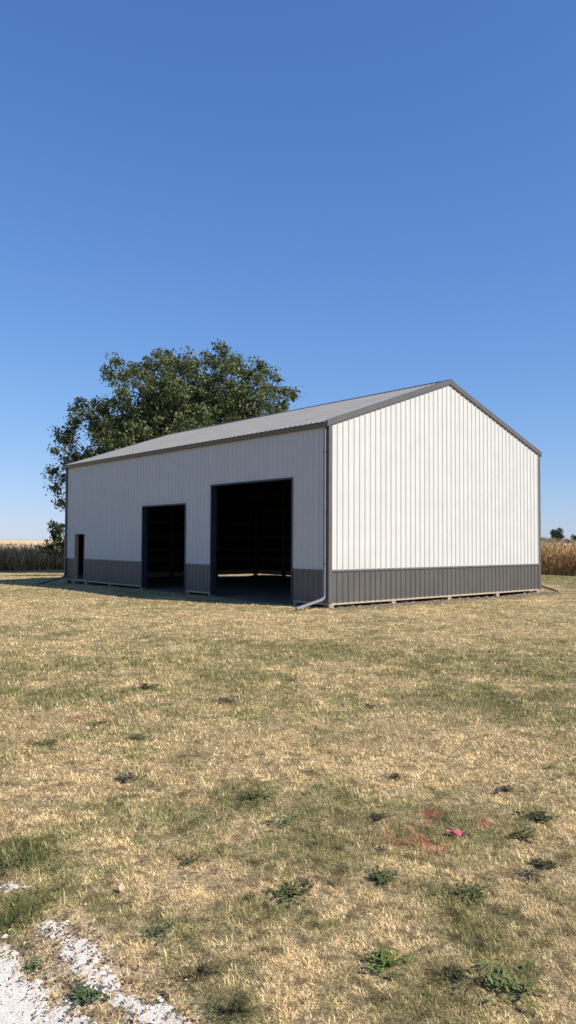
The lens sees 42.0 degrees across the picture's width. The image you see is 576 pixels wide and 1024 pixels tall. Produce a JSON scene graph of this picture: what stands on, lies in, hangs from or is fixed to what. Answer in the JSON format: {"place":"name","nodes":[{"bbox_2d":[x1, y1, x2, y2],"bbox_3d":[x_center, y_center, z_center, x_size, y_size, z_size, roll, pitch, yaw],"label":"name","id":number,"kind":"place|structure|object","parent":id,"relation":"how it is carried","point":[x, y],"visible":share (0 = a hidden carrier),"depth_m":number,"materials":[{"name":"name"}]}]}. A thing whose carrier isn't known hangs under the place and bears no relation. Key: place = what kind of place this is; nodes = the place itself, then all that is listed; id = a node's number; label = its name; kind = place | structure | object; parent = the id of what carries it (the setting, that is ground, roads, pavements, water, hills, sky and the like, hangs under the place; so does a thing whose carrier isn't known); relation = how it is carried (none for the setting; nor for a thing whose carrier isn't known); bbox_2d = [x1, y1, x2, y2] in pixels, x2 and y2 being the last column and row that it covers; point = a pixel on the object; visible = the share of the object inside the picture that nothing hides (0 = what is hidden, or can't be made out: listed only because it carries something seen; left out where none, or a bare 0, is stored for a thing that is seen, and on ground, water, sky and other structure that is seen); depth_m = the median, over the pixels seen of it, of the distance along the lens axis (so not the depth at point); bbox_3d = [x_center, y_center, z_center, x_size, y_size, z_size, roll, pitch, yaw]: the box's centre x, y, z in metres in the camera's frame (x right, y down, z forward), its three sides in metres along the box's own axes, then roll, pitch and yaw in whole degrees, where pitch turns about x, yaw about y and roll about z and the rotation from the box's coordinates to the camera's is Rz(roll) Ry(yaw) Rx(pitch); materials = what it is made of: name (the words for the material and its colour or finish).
{"place":"outdoors","nodes":[
{"label":"outdoors","id":0,"kind":"place"},
{"bbox_2d":[0,881,225,1023],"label":"gravel path","id":1,"kind":"structure","parent":0,"point":[17,1005],"depth_m":3.13,"materials":[{"name":"white gravel"}]},
{"bbox_2d":[0,540,567,549],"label":"corn field","id":2,"kind":"structure","parent":0,"point":[28,542],"depth_m":162.01,"materials":[{"name":"brown plant"}]},
{"bbox_2d":[0,567,575,1023],"bbox_3d":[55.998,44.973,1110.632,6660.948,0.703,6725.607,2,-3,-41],"label":"ground","id":3,"kind":"structure","parent":0,"point":[264,589],"depth_m":5.54,"materials":[{"name":"beige plant"}]},
{"bbox_2d":[0,893,44,932],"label":"grass clump","id":4,"kind":"object","parent":3,"relation":"on","point":[8,921],"visible":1,"depth_m":3.73,"materials":[{"name":"green plant"}]},
{"bbox_2d":[0,542,63,570],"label":"corn stand","id":5,"kind":"object","parent":3,"relation":"on","point":[25,557],"visible":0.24,"depth_m":60.78,"materials":[{"name":"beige plant"}]},
{"bbox_2d":[23,956,43,971],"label":"weed","id":6,"kind":"object","parent":3,"relation":"on","point":[34,965],"visible":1,"depth_m":3.33,"materials":[{"name":"green plant"}]},
{"bbox_2d":[27,737,64,746],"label":"weed","id":7,"kind":"object","parent":3,"relation":"on","point":[50,741],"visible":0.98,"depth_m":6.90,"materials":[{"name":"green plant"}]},
{"bbox_2d":[0,833,96,890],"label":"grass clump","id":8,"kind":"object","parent":3,"relation":"on","point":[23,862],"visible":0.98,"depth_m":4.37,"materials":[{"name":"green plant"}]},
{"bbox_2d":[34,519,64,558],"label":"young tree","id":9,"kind":"object","parent":3,"relation":"on","point":[57,538],"visible":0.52,"depth_m":44.76,"materials":[{"name":"green plant"}]},
{"bbox_2d":[65,978,109,1009],"bbox_3d":[-0.846,1.998,3.124,0.177,0.033,0.202,1,-2,-25],"label":"weed","id":10,"kind":"object","parent":3,"relation":"on","point":[88,991],"visible":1,"depth_m":3.10,"materials":[{"name":"green plant"}]},
{"bbox_2d":[117,883,124,892],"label":"fallen leaf","id":11,"kind":"object","parent":3,"relation":"on","point":[121,886],"visible":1,"depth_m":4.02,"materials":[{"name":"beige plant"}]},
{"bbox_2d":[117,772,145,780],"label":"weed","id":12,"kind":"object","parent":3,"relation":"on","point":[129,777],"visible":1,"depth_m":5.89,"materials":[{"name":"green plant"}]},
{"bbox_2d":[121,733,153,739],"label":"weed","id":13,"kind":"object","parent":3,"relation":"on","point":[137,736],"visible":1,"depth_m":7.07,"materials":[{"name":"green plant"}]},
{"bbox_2d":[131,683,159,689],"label":"weed","id":14,"kind":"object","parent":3,"relation":"on","point":[144,685],"visible":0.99,"depth_m":9.50,"materials":[{"name":"green plant"}]},
{"bbox_2d":[131,918,176,942],"bbox_3d":[-0.639,2.018,3.614,0.223,0.029,0.214,0,-2,8],"label":"weed","id":15,"kind":"object","parent":3,"relation":"on","point":[157,931],"visible":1,"depth_m":3.62,"materials":[{"name":"green plant"}]},
{"bbox_2d":[40,339,305,511],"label":"broadleaf tree","id":16,"kind":"object","parent":3,"relation":"on","point":[167,408],"visible":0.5,"depth_m":51.61,"materials":[{"name":"green plant"}]},
{"bbox_2d":[174,853,201,866],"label":"weed","id":17,"kind":"object","parent":3,"relation":"on","point":[187,859],"visible":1,"depth_m":4.40,"materials":[{"name":"green plant"}]},
{"bbox_2d":[150,940,248,1000],"bbox_3d":[-0.396,1.992,3.255,0.413,0.050,0.471,2,-3,-41],"label":"grass clump","id":18,"kind":"object","parent":3,"relation":"on","point":[203,969],"visible":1,"depth_m":3.27,"materials":[{"name":"green plant"}]},
{"bbox_2d":[215,697,236,703],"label":"weed","id":19,"kind":"object","parent":3,"relation":"on","point":[225,700],"visible":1,"depth_m":8.75,"materials":[{"name":"green plant"}]},
{"bbox_2d":[181,963,281,1023],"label":"grass clump","id":20,"kind":"object","parent":3,"relation":"on","point":[235,1008],"visible":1,"depth_m":3.02,"materials":[{"name":"green plant"}]},
{"bbox_2d":[235,788,274,800],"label":"weed","id":21,"kind":"object","parent":3,"relation":"on","point":[253,794],"visible":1,"depth_m":5.43,"materials":[{"name":"green plant"}]},
{"bbox_2d":[270,813,294,825],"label":"weed","id":22,"kind":"object","parent":3,"relation":"on","point":[283,821],"visible":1,"depth_m":4.98,"materials":[{"name":"green plant"}]},
{"bbox_2d":[267,881,312,905],"bbox_3d":[0.005,2.022,3.990,0.259,0.032,0.242,-1,-3,37],"label":"weed","id":23,"kind":"object","parent":3,"relation":"on","point":[290,889],"visible":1,"depth_m":4.00,"materials":[{"name":"green plant"}]},
{"bbox_2d":[37,379,557,609],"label":"metal barn","id":24,"kind":"structure","parent":3,"relation":"on","point":[428,490],"depth_m":25.37,"materials":[{"name":"white paint"}]},
{"bbox_2d":[294,877,313,886],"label":"weed","id":25,"kind":"object","parent":3,"relation":"on","point":[306,881],"visible":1,"depth_m":4.10,"materials":[{"name":"green plant"}]},
{"bbox_2d":[367,812,390,822],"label":"weed","id":26,"kind":"object","parent":3,"relation":"on","point":[377,815],"visible":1,"depth_m":5.05,"materials":[{"name":"green plant"}]},
{"bbox_2d":[375,846,386,852],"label":"weed","id":27,"kind":"object","parent":3,"relation":"on","point":[382,848],"visible":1,"depth_m":4.55,"materials":[{"name":"green plant"}]},
{"bbox_2d":[365,865,398,884],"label":"weed","id":28,"kind":"object","parent":3,"relation":"on","point":[380,876],"visible":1,"depth_m":4.18,"materials":[{"name":"green plant"}]},
{"bbox_2d":[362,946,413,975],"bbox_3d":[0.439,1.993,3.335,0.234,0.037,0.213,0,-2,18],"label":"weed","id":29,"kind":"object","parent":3,"relation":"on","point":[384,961],"visible":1,"depth_m":3.34,"materials":[{"name":"green plant"}]},
{"bbox_2d":[385,772,406,780],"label":"weed","id":30,"kind":"object","parent":3,"relation":"on","point":[397,775],"visible":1,"depth_m":5.99,"materials":[{"name":"green plant"}]},
{"bbox_2d":[321,591,575,609],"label":"soil clods","id":31,"kind":"object","parent":3,"relation":"on","point":[413,601],"visible":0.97,"depth_m":23.83,"materials":[{"name":"soil"}]},
{"bbox_2d":[445,829,463,834],"bbox_3d":[1.065,2.051,4.807,0.116,0.038,0.045,0,-2,14],"label":"plastic scrap","id":32,"kind":"object","parent":3,"relation":"on","point":[457,832],"visible":1,"depth_m":4.80,"materials":[{"name":"pink plastic"}]},
{"bbox_2d":[439,964,480,988],"bbox_3d":[0.736,1.992,3.222,0.123,0.030,0.175,1,-2,-27],"label":"weed","id":33,"kind":"object","parent":3,"relation":"on","point":[458,972],"visible":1,"depth_m":3.23,"materials":[{"name":"green plant"}]},
{"bbox_2d":[449,879,486,905],"bbox_3d":[0.984,2.027,3.997,0.226,0.031,0.245,2,-3,-41],"label":"weed","id":34,"kind":"object","parent":3,"relation":"on","point":[476,893],"visible":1,"depth_m":4.00,"materials":[{"name":"green plant"}]},
{"bbox_2d":[464,954,549,1007],"bbox_3d":[0.924,1.992,3.182,0.329,0.036,0.404,0,-2,4],"label":"weed","id":35,"kind":"object","parent":3,"relation":"on","point":[504,979],"visible":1,"depth_m":3.18,"materials":[{"name":"green plant"}]},
{"bbox_2d":[494,781,523,792],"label":"weed","id":36,"kind":"object","parent":3,"relation":"on","point":[507,787],"visible":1,"depth_m":5.74,"materials":[{"name":"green plant"}]},
{"bbox_2d":[508,828,537,842],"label":"weed","id":37,"kind":"object","parent":3,"relation":"on","point":[525,835],"visible":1,"depth_m":4.82,"materials":[{"name":"green plant"}]},
{"bbox_2d":[519,867,545,881],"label":"weed","id":38,"kind":"object","parent":3,"relation":"on","point":[531,875],"visible":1,"depth_m":4.24,"materials":[{"name":"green plant"}]},
{"bbox_2d":[514,810,559,822],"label":"weed","id":39,"kind":"object","parent":3,"relation":"on","point":[540,815],"visible":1,"depth_m":5.12,"materials":[{"name":"green plant"}]},
{"bbox_2d":[530,857,561,868],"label":"weed","id":40,"kind":"object","parent":3,"relation":"on","point":[546,863],"visible":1,"depth_m":4.37,"materials":[{"name":"green plant"}]},
{"bbox_2d":[549,527,564,542],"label":"distant tree","id":41,"kind":"object","parent":3,"relation":"on","point":[558,535],"visible":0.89,"depth_m":329.10,"materials":[{"name":"green plant"}]},
{"bbox_2d":[541,537,575,575],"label":"corn stand","id":42,"kind":"object","parent":3,"relation":"on","point":[560,558],"visible":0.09,"depth_m":43.45,"materials":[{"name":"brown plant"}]},
{"bbox_2d":[0,0,575,542],"label":"sky","id":43,"kind":"structure","parent":0,"point":[355,198],"materials":[{"name":"blue"}]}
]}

